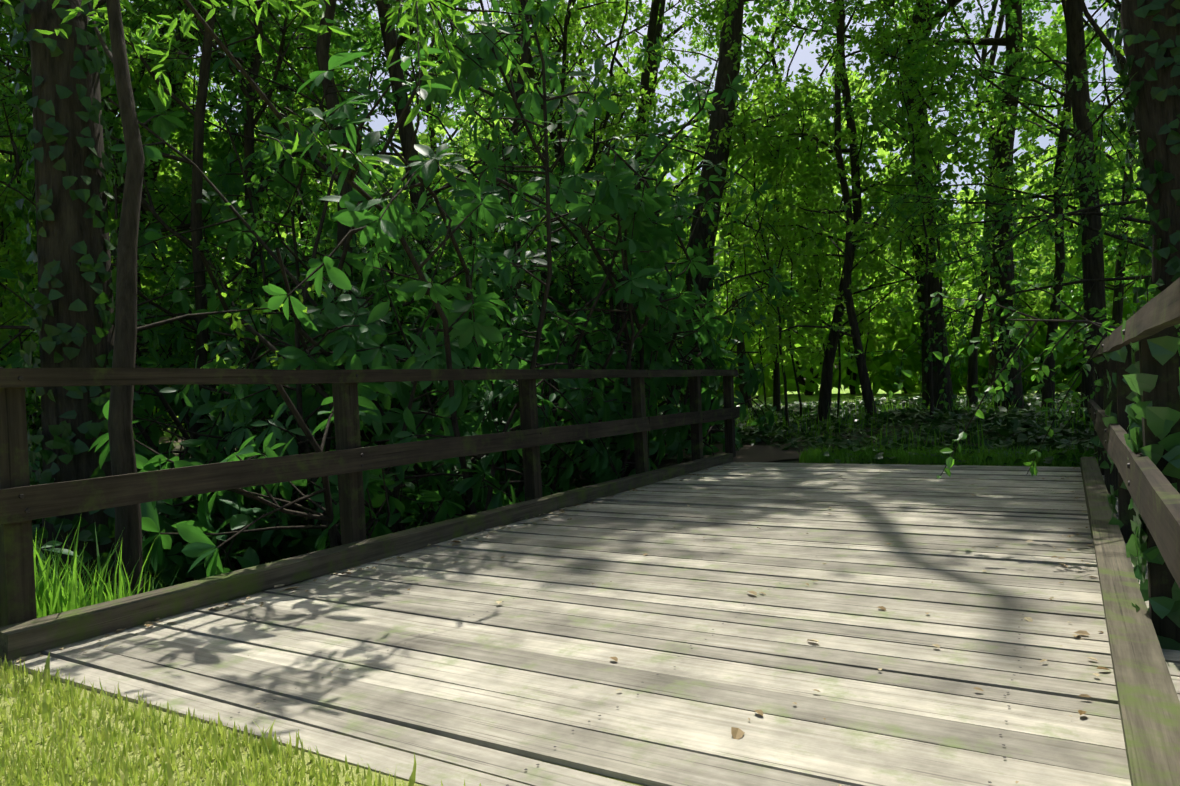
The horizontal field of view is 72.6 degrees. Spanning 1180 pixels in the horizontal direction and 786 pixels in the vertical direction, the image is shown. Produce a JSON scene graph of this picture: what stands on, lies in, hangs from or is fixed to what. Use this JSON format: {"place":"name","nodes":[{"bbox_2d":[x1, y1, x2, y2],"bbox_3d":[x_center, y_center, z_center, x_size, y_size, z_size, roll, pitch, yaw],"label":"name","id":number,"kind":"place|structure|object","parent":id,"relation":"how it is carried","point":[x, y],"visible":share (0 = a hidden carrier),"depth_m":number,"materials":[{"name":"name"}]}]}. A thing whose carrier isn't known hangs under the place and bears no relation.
{"place":"outdoors","nodes":[
{"label":"outdoors","id":0,"kind":"place"},
{"bbox_2d":[194,107,214,197],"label":"tree","id":1,"kind":"object","parent":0,"point":[211,122],"depth_m":46.73,"materials":[{"name":"green plant"}]},
{"bbox_2d":[159,437,801,462],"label":"ground","id":2,"kind":"structure","parent":0,"point":[752,453],"depth_m":10.26,"materials":[{"name":"brown"}]},
{"bbox_2d":[0,384,1093,785],"bbox_3d":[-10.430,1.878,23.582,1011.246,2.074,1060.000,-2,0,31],"label":"ground","id":3,"kind":"structure","parent":0,"point":[844,396],"depth_m":2.37,"materials":[{"name":"green plant"}]},
{"bbox_2d":[0,66,39,464],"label":"tree","id":4,"kind":"object","parent":3,"relation":"on","point":[30,430],"visible":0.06,"depth_m":9.43,"materials":[{"name":"green plant"}]},
{"bbox_2d":[0,75,40,406],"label":"tree","id":5,"kind":"object","parent":3,"relation":"on","point":[2,116],"visible":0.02,"depth_m":14.58,"materials":[{"name":"green plant"}]},
{"bbox_2d":[3,284,38,448],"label":"tree","id":6,"kind":"object","parent":3,"relation":"on","point":[33,354],"visible":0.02,"depth_m":11.47,"materials":[{"name":"green plant"}]},
{"bbox_2d":[1,20,122,448],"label":"tree","id":7,"kind":"object","parent":3,"relation":"on","point":[5,159],"visible":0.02,"depth_m":21.88,"materials":[{"name":"green plant"}]},
{"bbox_2d":[0,19,148,450],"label":"tree","id":8,"kind":"object","parent":3,"relation":"on","point":[128,52],"visible":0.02,"depth_m":12.63,"materials":[{"name":"green plant"}]},
{"bbox_2d":[0,0,170,432],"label":"sapling","id":9,"kind":"object","parent":3,"relation":"on","point":[11,315],"visible":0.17,"depth_m":8.50,"materials":[{"name":"green plant"}]},
{"bbox_2d":[0,229,179,449],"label":"tree","id":10,"kind":"object","parent":3,"relation":"on","point":[158,400],"visible":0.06,"depth_m":8.98,"materials":[{"name":"green plant"}]},
{"bbox_2d":[0,5,220,334],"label":"tree","id":11,"kind":"object","parent":3,"relation":"on","point":[1,155],"depth_m":20.65,"materials":[{"name":"green plant"}]},
{"bbox_2d":[2,29,227,427],"bbox_3d":[-8.003,-2.404,14.540,4.157,7.622,4.403,-2,0,31],"label":"sapling","id":12,"kind":"object","parent":3,"relation":"on","point":[129,47],"visible":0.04,"depth_m":13.79,"materials":[{"name":"green plant"}]},
{"bbox_2d":[0,2,262,443],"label":"tree","id":13,"kind":"object","parent":3,"relation":"on","point":[115,111],"visible":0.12,"depth_m":10.35,"materials":[{"name":"green plant"}]},
{"bbox_2d":[33,516,238,617],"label":"bank grass","id":14,"kind":"structure","parent":3,"relation":"on","point":[57,599],"depth_m":3.67,"materials":[{"name":"green plant"}]},
{"bbox_2d":[0,0,320,554],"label":"tree","id":15,"kind":"object","parent":3,"relation":"on","point":[145,81],"visible":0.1,"depth_m":10.26,"materials":[{"name":"green plant"}]},
{"bbox_2d":[0,0,321,450],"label":"tree","id":16,"kind":"object","parent":3,"relation":"on","point":[18,164],"visible":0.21,"depth_m":9.44,"materials":[{"name":"green plant"}]},
{"bbox_2d":[0,0,326,604],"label":"ivy tree","id":17,"kind":"object","parent":3,"relation":"on","point":[72,324],"visible":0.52,"depth_m":5.26,"materials":[{"name":"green plant"}]},
{"bbox_2d":[111,0,278,442],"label":"shade tree","id":18,"kind":"object","parent":3,"relation":"on","point":[174,89],"visible":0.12,"depth_m":11.38,"materials":[{"name":"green plant"}]},
{"bbox_2d":[0,0,421,515],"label":"tree","id":19,"kind":"object","parent":3,"relation":"on","point":[197,243],"visible":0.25,"depth_m":8.37,"materials":[{"name":"green plant"}]},
{"bbox_2d":[141,232,280,428],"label":"tree","id":20,"kind":"object","parent":3,"relation":"on","point":[142,286],"depth_m":28.03,"materials":[{"name":"green plant"}]},
{"bbox_2d":[136,10,292,287],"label":"tree","id":21,"kind":"object","parent":3,"relation":"on","point":[220,124],"depth_m":26.48,"materials":[{"name":"green plant"}]},
{"bbox_2d":[100,0,332,428],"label":"sapling","id":22,"kind":"object","parent":3,"relation":"on","point":[159,177],"visible":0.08,"depth_m":12.98,"materials":[{"name":"green plant"}]},
{"bbox_2d":[0,651,480,785],"bbox_3d":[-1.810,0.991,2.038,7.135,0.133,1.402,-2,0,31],"label":"lawn grass","id":23,"kind":"structure","parent":3,"relation":"on","point":[60,768],"depth_m":2.16,"materials":[{"name":"green plant"}]},
{"bbox_2d":[122,1,362,423],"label":"tree","id":24,"kind":"object","parent":3,"relation":"on","point":[188,151],"visible":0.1,"depth_m":17.27,"materials":[{"name":"green plant"}]},
{"bbox_2d":[89,0,412,564],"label":"tree","id":25,"kind":"object","parent":3,"relation":"on","point":[250,123],"visible":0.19,"depth_m":9.92,"materials":[{"name":"green plant"}]},
{"bbox_2d":[125,2,394,349],"bbox_3d":[-5.635,-7.754,13.556,5.460,17.907,5.966,-2,0,31],"label":"tree","id":26,"kind":"object","parent":3,"relation":"on","point":[302,218],"visible":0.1,"depth_m":14.29,"materials":[{"name":"green plant"}]},
{"bbox_2d":[4,0,538,595],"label":"tree","id":27,"kind":"object","parent":3,"relation":"on","point":[122,456],"visible":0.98,"depth_m":4.38,"materials":[{"name":"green plant"}]},
{"bbox_2d":[240,51,306,194],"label":"tree","id":28,"kind":"object","parent":3,"relation":"on","point":[241,193],"depth_m":31.19,"materials":[{"name":"green plant"}]},
{"bbox_2d":[138,0,409,418],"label":"sapling","id":29,"kind":"object","parent":3,"relation":"on","point":[245,46],"visible":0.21,"depth_m":10.90,"materials":[{"name":"green plant"}]},
{"bbox_2d":[245,54,326,139],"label":"tree","id":30,"kind":"object","parent":3,"relation":"on","point":[263,101],"visible":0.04,"depth_m":31.25,"materials":[{"name":"green plant"}]},
{"bbox_2d":[191,0,389,337],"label":"tree","id":31,"kind":"object","parent":3,"relation":"on","point":[316,92],"visible":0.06,"depth_m":14.89,"materials":[{"name":"green plant"}]},
{"bbox_2d":[234,155,391,304],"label":"tree","id":32,"kind":"object","parent":3,"relation":"on","point":[334,184],"depth_m":29.90,"materials":[{"name":"green plant"}]},
{"bbox_2d":[302,19,380,180],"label":"tree","id":33,"kind":"object","parent":3,"relation":"on","point":[364,49],"depth_m":37.61,"materials":[{"name":"green plant"}]},
{"bbox_2d":[112,0,603,526],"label":"tree","id":34,"kind":"object","parent":3,"relation":"on","point":[322,54],"visible":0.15,"depth_m":8.93,"materials":[{"name":"green plant"}]},
{"bbox_2d":[297,2,427,273],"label":"shade tree","id":35,"kind":"object","parent":3,"relation":"on","point":[319,170],"visible":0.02,"depth_m":17.12,"materials":[{"name":"green plant"}]},
{"bbox_2d":[127,0,657,407],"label":"tree","id":36,"kind":"object","parent":3,"relation":"on","point":[406,132],"visible":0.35,"depth_m":10.10,"materials":[{"name":"green plant"}]},
{"bbox_2d":[264,124,531,322],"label":"tree","id":37,"kind":"object","parent":3,"relation":"on","point":[397,174],"visible":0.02,"depth_m":24.54,"materials":[{"name":"green plant"}]},
{"bbox_2d":[0,0,798,591],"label":"shrub","id":38,"kind":"object","parent":3,"relation":"on","point":[188,538],"visible":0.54,"depth_m":7.27,"materials":[{"name":"green plant"}]},
{"bbox_2d":[291,0,543,299],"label":"tree","id":39,"kind":"object","parent":3,"relation":"on","point":[428,108],"visible":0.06,"depth_m":22.57,"materials":[{"name":"green plant"}]},
{"bbox_2d":[394,189,478,301],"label":"tree","id":40,"kind":"object","parent":3,"relation":"on","point":[434,203],"visible":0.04,"depth_m":17.62,"materials":[{"name":"green plant"}]},
{"bbox_2d":[404,168,506,319],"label":"tree","id":41,"kind":"object","parent":3,"relation":"on","point":[435,180],"visible":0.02,"depth_m":15.96,"materials":[{"name":"green plant"}]},
{"bbox_2d":[383,9,542,246],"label":"tree","id":42,"kind":"object","parent":3,"relation":"on","point":[447,122],"visible":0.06,"depth_m":25.61,"materials":[{"name":"green plant"}]},
{"bbox_2d":[396,113,531,179],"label":"tree","id":43,"kind":"object","parent":3,"relation":"on","point":[437,129],"visible":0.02,"depth_m":32.65,"materials":[{"name":"green plant"}]},
{"bbox_2d":[334,0,656,398],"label":"tree","id":44,"kind":"object","parent":3,"relation":"on","point":[524,56],"visible":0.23,"depth_m":12.15,"materials":[{"name":"green plant"}]},
{"bbox_2d":[449,117,544,153],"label":"tree","id":45,"kind":"object","parent":3,"relation":"on","point":[474,149],"depth_m":37.06,"materials":[{"name":"green plant"}]},
{"bbox_2d":[471,53,526,112],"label":"tree","id":46,"kind":"object","parent":3,"relation":"on","point":[492,72],"visible":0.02,"depth_m":39.62,"materials":[{"name":"green plant"}]},
{"bbox_2d":[464,30,558,150],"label":"tree","id":47,"kind":"object","parent":3,"relation":"on","point":[482,113],"depth_m":33.31,"materials":[{"name":"green plant"}]},
{"bbox_2d":[485,152,565,310],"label":"tree","id":48,"kind":"object","parent":3,"relation":"on","point":[506,240],"depth_m":17.69,"materials":[{"name":"green plant"}]},
{"bbox_2d":[441,175,621,390],"bbox_3d":[-2.055,-3.742,30.681,10.456,8.933,10.476,-2,0,12],"label":"bush","id":49,"kind":"object","parent":3,"relation":"on","point":[525,258],"depth_m":27.51,"materials":[{"name":"green plant"}]},
{"bbox_2d":[416,0,719,313],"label":"tree","id":50,"kind":"object","parent":3,"relation":"on","point":[436,139],"visible":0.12,"depth_m":20.17,"materials":[{"name":"green plant"}]},
{"bbox_2d":[471,87,683,355],"bbox_3d":[-1.278,-6.289,35.134,12.094,13.972,11.721,-2,0,31],"label":"tree","id":51,"kind":"object","parent":3,"relation":"on","point":[679,172],"depth_m":32.69,"materials":[{"name":"green plant"}]},
{"bbox_2d":[470,0,693,304],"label":"tree","id":52,"kind":"object","parent":3,"relation":"on","point":[660,80],"depth_m":24.04,"materials":[{"name":"green plant"}]},
{"bbox_2d":[434,0,743,384],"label":"tree","id":53,"kind":"object","parent":3,"relation":"on","point":[569,10],"visible":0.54,"depth_m":12.64,"materials":[{"name":"green plant"}]},
{"bbox_2d":[0,277,1179,785],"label":"bridge","id":54,"kind":"structure","parent":3,"relation":"on","point":[448,669],"depth_m":3.15,"materials":[{"name":"grey wood"}]},
{"bbox_2d":[16,462,1108,785],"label":"deck litter","id":55,"kind":"object","parent":54,"relation":"on","point":[736,732],"visible":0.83,"depth_m":3.60,"materials":[{"name":"brown plant"}]},
{"bbox_2d":[543,131,650,278],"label":"tree","id":56,"kind":"object","parent":3,"relation":"on","point":[590,152],"depth_m":20.75,"materials":[{"name":"green plant"}]},
{"bbox_2d":[529,55,690,330],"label":"tree","id":57,"kind":"object","parent":3,"relation":"on","point":[577,82],"visible":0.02,"depth_m":14.64,"materials":[{"name":"green plant"}]},
{"bbox_2d":[538,130,689,353],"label":"tree","id":58,"kind":"object","parent":3,"relation":"on","point":[662,170],"depth_m":31.48,"materials":[{"name":"green plant"}]},
{"bbox_2d":[495,0,794,351],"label":"tree","id":59,"kind":"object","parent":3,"relation":"on","point":[651,32],"visible":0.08,"depth_m":16.59,"materials":[{"name":"green plant"}]},
{"bbox_2d":[556,0,836,400],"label":"shade tree","id":60,"kind":"object","parent":3,"relation":"on","point":[659,27],"visible":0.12,"depth_m":21.69,"materials":[{"name":"green plant"}]},
{"bbox_2d":[675,260,740,394],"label":"tree","id":61,"kind":"object","parent":3,"relation":"on","point":[719,390],"depth_m":42.99,"materials":[{"name":"green plant"}]},
{"bbox_2d":[609,0,891,412],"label":"tree","id":62,"kind":"object","parent":3,"relation":"on","point":[776,370],"visible":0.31,"depth_m":18.02,"materials":[{"name":"green plant"}]},
{"bbox_2d":[551,0,952,442],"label":"tree","id":63,"kind":"object","parent":3,"relation":"on","point":[720,117],"visible":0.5,"depth_m":12.76,"materials":[{"name":"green plant"}]},
{"bbox_2d":[664,82,844,391],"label":"tree","id":64,"kind":"object","parent":3,"relation":"on","point":[736,387],"visible":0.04,"depth_m":34.07,"materials":[{"name":"green plant"}]},
{"bbox_2d":[654,60,864,431],"bbox_3d":[2.927,-2.306,13.100,3.337,6.245,3.337,-2,0,-14],"label":"tree","id":65,"kind":"object","parent":3,"relation":"on","point":[775,141],"visible":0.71,"depth_m":12.63,"materials":[{"name":"green plant"}]},
{"bbox_2d":[666,0,869,407],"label":"tree","id":66,"kind":"object","parent":3,"relation":"on","point":[740,346],"visible":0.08,"depth_m":22.49,"materials":[{"name":"green plant"}]},
{"bbox_2d":[717,166,838,394],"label":"tree","id":67,"kind":"object","parent":3,"relation":"on","point":[769,384],"visible":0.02,"depth_m":43.67,"materials":[{"name":"green plant"}]},
{"bbox_2d":[719,200,864,410],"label":"tree","id":68,"kind":"object","parent":3,"relation":"on","point":[749,282],"visible":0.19,"depth_m":19.86,"materials":[{"name":"green plant"}]},
{"bbox_2d":[731,39,865,417],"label":"tree","id":69,"kind":"object","parent":3,"relation":"on","point":[807,215],"visible":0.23,"depth_m":15.74,"materials":[{"name":"green plant"}]},
{"bbox_2d":[745,118,867,356],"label":"tree","id":70,"kind":"object","parent":3,"relation":"on","point":[799,275],"visible":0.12,"depth_m":17.29,"materials":[{"name":"green plant"}]},
{"bbox_2d":[679,210,953,396],"bbox_3d":[8.489,-3.464,32.897,11.945,8.029,12.078,-2,0,31],"label":"bush","id":71,"kind":"object","parent":3,"relation":"on","point":[811,387],"visible":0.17,"depth_m":30.39,"materials":[{"name":"green plant"}]},
{"bbox_2d":[700,0,958,421],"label":"tree","id":72,"kind":"object","parent":3,"relation":"on","point":[854,151],"visible":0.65,"depth_m":12.89,"materials":[{"name":"green plant"}]},
{"bbox_2d":[750,66,911,416],"bbox_3d":[4.522,-2.907,15.523,3.306,7.357,3.294,-2,0,-29],"label":"tree","id":73,"kind":"object","parent":3,"relation":"on","point":[813,185],"visible":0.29,"depth_m":15.46,"materials":[{"name":"green plant"}]},
{"bbox_2d":[580,390,1097,465],"bbox_3d":[6.519,0.530,14.198,18.154,0.820,13.008,-2,0,31],"label":"ivy ground cover","id":74,"kind":"object","parent":3,"relation":"on","point":[1021,422],"visible":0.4,"depth_m":10.75,"materials":[{"name":"green plant"}]},
{"bbox_2d":[710,0,985,425],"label":"tree","id":75,"kind":"object","parent":3,"relation":"on","point":[865,384],"visible":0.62,"depth_m":12.69,"materials":[{"name":"green plant"}]},
{"bbox_2d":[819,191,883,393],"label":"tree","id":76,"kind":"object","parent":3,"relation":"on","point":[881,387],"depth_m":44.69,"materials":[{"name":"green plant"}]},
{"bbox_2d":[750,54,971,394],"bbox_3d":[10.654,-6.615,33.105,9.142,13.802,9.000,-2,0,31],"label":"tree","id":77,"kind":"object","parent":3,"relation":"on","point":[881,153],"visible":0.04,"depth_m":31.60,"materials":[{"name":"green plant"}]},
{"bbox_2d":[649,389,1093,452],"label":"bank grass","id":78,"kind":"structure","parent":3,"relation":"on","point":[850,420],"depth_m":11.73,"materials":[{"name":"green plant"}]},
{"bbox_2d":[825,155,938,361],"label":"tree","id":79,"kind":"object","parent":3,"relation":"on","point":[880,320],"visible":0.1,"depth_m":20.46,"materials":[{"name":"green plant"}]},
{"bbox_2d":[814,219,985,393],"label":"tree","id":80,"kind":"object","parent":3,"relation":"on","point":[910,384],"visible":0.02,"depth_m":33.13,"materials":[{"name":"green plant"}]},
{"bbox_2d":[792,0,1029,421],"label":"tree","id":81,"kind":"object","parent":3,"relation":"on","point":[937,71],"visible":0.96,"depth_m":11.28,"materials":[{"name":"green plant"}]},
{"bbox_2d":[743,0,1116,412],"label":"tree","id":82,"kind":"object","parent":3,"relation":"on","point":[1015,393],"visible":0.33,"depth_m":14.97,"materials":[{"name":"green plant"}]},
{"bbox_2d":[841,10,1026,409],"bbox_3d":[5.589,-3.039,13.375,3.003,7.342,3.541,-2,0,31],"label":"tree","id":83,"kind":"object","parent":3,"relation":"on","point":[964,160],"visible":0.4,"depth_m":13.25,"materials":[{"name":"green plant"}]},
{"bbox_2d":[753,0,1120,410],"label":"tree","id":84,"kind":"object","parent":3,"relation":"on","point":[934,282],"visible":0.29,"depth_m":14.48,"materials":[{"name":"green plant"}]},
{"bbox_2d":[797,442,1097,466],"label":"grass","id":85,"kind":"structure","parent":3,"relation":"on","point":[818,456],"depth_m":8.59,"materials":[{"name":"green plant"}]},
{"bbox_2d":[912,329,985,392],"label":"tree","id":86,"kind":"object","parent":3,"relation":"on","point":[962,383],"depth_m":42.73,"materials":[{"name":"green plant"}]},
{"bbox_2d":[873,187,1082,394],"bbox_3d":[15.200,-3.486,30.778,8.425,8.109,8.406,-2,0,31],"label":"bush","id":87,"kind":"object","parent":3,"relation":"on","point":[955,382],"visible":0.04,"depth_m":29.67,"materials":[{"name":"green plant"}]},
{"bbox_2d":[852,0,1134,406],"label":"tree","id":88,"kind":"object","parent":3,"relation":"on","point":[977,316],"visible":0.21,"depth_m":16.99,"materials":[{"name":"green plant"}]},
{"bbox_2d":[849,0,1138,423],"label":"tree","id":89,"kind":"object","parent":3,"relation":"on","point":[1092,264],"visible":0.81,"depth_m":11.01,"materials":[{"name":"green plant"}]},
{"bbox_2d":[837,0,1151,408],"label":"tree","id":90,"kind":"object","parent":3,"relation":"on","point":[1008,207],"visible":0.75,"depth_m":9.81,"materials":[{"name":"green plant"}]},
{"bbox_2d":[877,0,1141,393],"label":"tree","id":91,"kind":"object","parent":3,"relation":"on","point":[974,293],"visible":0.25,"depth_m":21.13,"materials":[{"name":"green plant"}]},
{"bbox_2d":[889,165,1151,394],"bbox_3d":[16.011,-3.858,29.099,10.269,8.817,10.177,-2,0,31],"label":"tree","id":92,"kind":"object","parent":3,"relation":"on","point":[1067,349],"visible":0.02,"depth_m":26.79,"materials":[{"name":"green plant"}]},
{"bbox_2d":[879,0,1179,532],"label":"tree","id":93,"kind":"object","parent":3,"relation":"on","point":[1149,32],"visible":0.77,"depth_m":5.89,"materials":[{"name":"green plant"}]},
{"bbox_2d":[928,0,1138,408],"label":"tree","id":94,"kind":"object","parent":3,"relation":"on","point":[1048,387],"visible":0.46,"depth_m":12.66,"materials":[{"name":"green plant"}]},
{"bbox_2d":[931,0,1151,324],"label":"tree","id":95,"kind":"object","parent":3,"relation":"on","point":[1117,313],"visible":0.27,"depth_m":18.35,"materials":[{"name":"green plant"}]},
{"bbox_2d":[933,0,1151,326],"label":"tree","id":96,"kind":"object","parent":3,"relation":"on","point":[1139,230],"visible":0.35,"depth_m":13.37,"materials":[{"name":"green plant"}]},
{"bbox_2d":[954,190,1141,392],"bbox_3d":[17.457,-3.602,29.082,7.998,8.008,8.226,-2,0,31],"label":"bush","id":97,"kind":"object","parent":3,"relation":"on","point":[1066,371],"visible":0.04,"depth_m":27.59,"materials":[{"name":"green plant"}]},
{"bbox_2d":[983,128,1139,260],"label":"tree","id":98,"kind":"object","parent":3,"relation":"on","point":[1111,152],"depth_m":38.45,"materials":[{"name":"green plant"}]},
{"bbox_2d":[1004,0,1147,391],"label":"tree","id":99,"kind":"object","parent":3,"relation":"on","point":[1097,44],"visible":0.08,"depth_m":26.81,"materials":[{"name":"green plant"}]},
{"bbox_2d":[1060,192,1150,335],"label":"tree","id":100,"kind":"object","parent":3,"relation":"on","point":[1074,260],"visible":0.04,"depth_m":25.16,"materials":[{"name":"green plant"}]},
{"bbox_2d":[1090,320,1179,650],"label":"ivy posts","id":101,"kind":"object","parent":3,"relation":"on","point":[1161,421],"visible":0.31,"depth_m":2.68,"materials":[{"name":"green plant"}]},
{"bbox_2d":[0,0,1137,379],"label":"sky","id":102,"kind":"structure","parent":0,"point":[803,56],"materials":[{"name":"white"}]}
]}

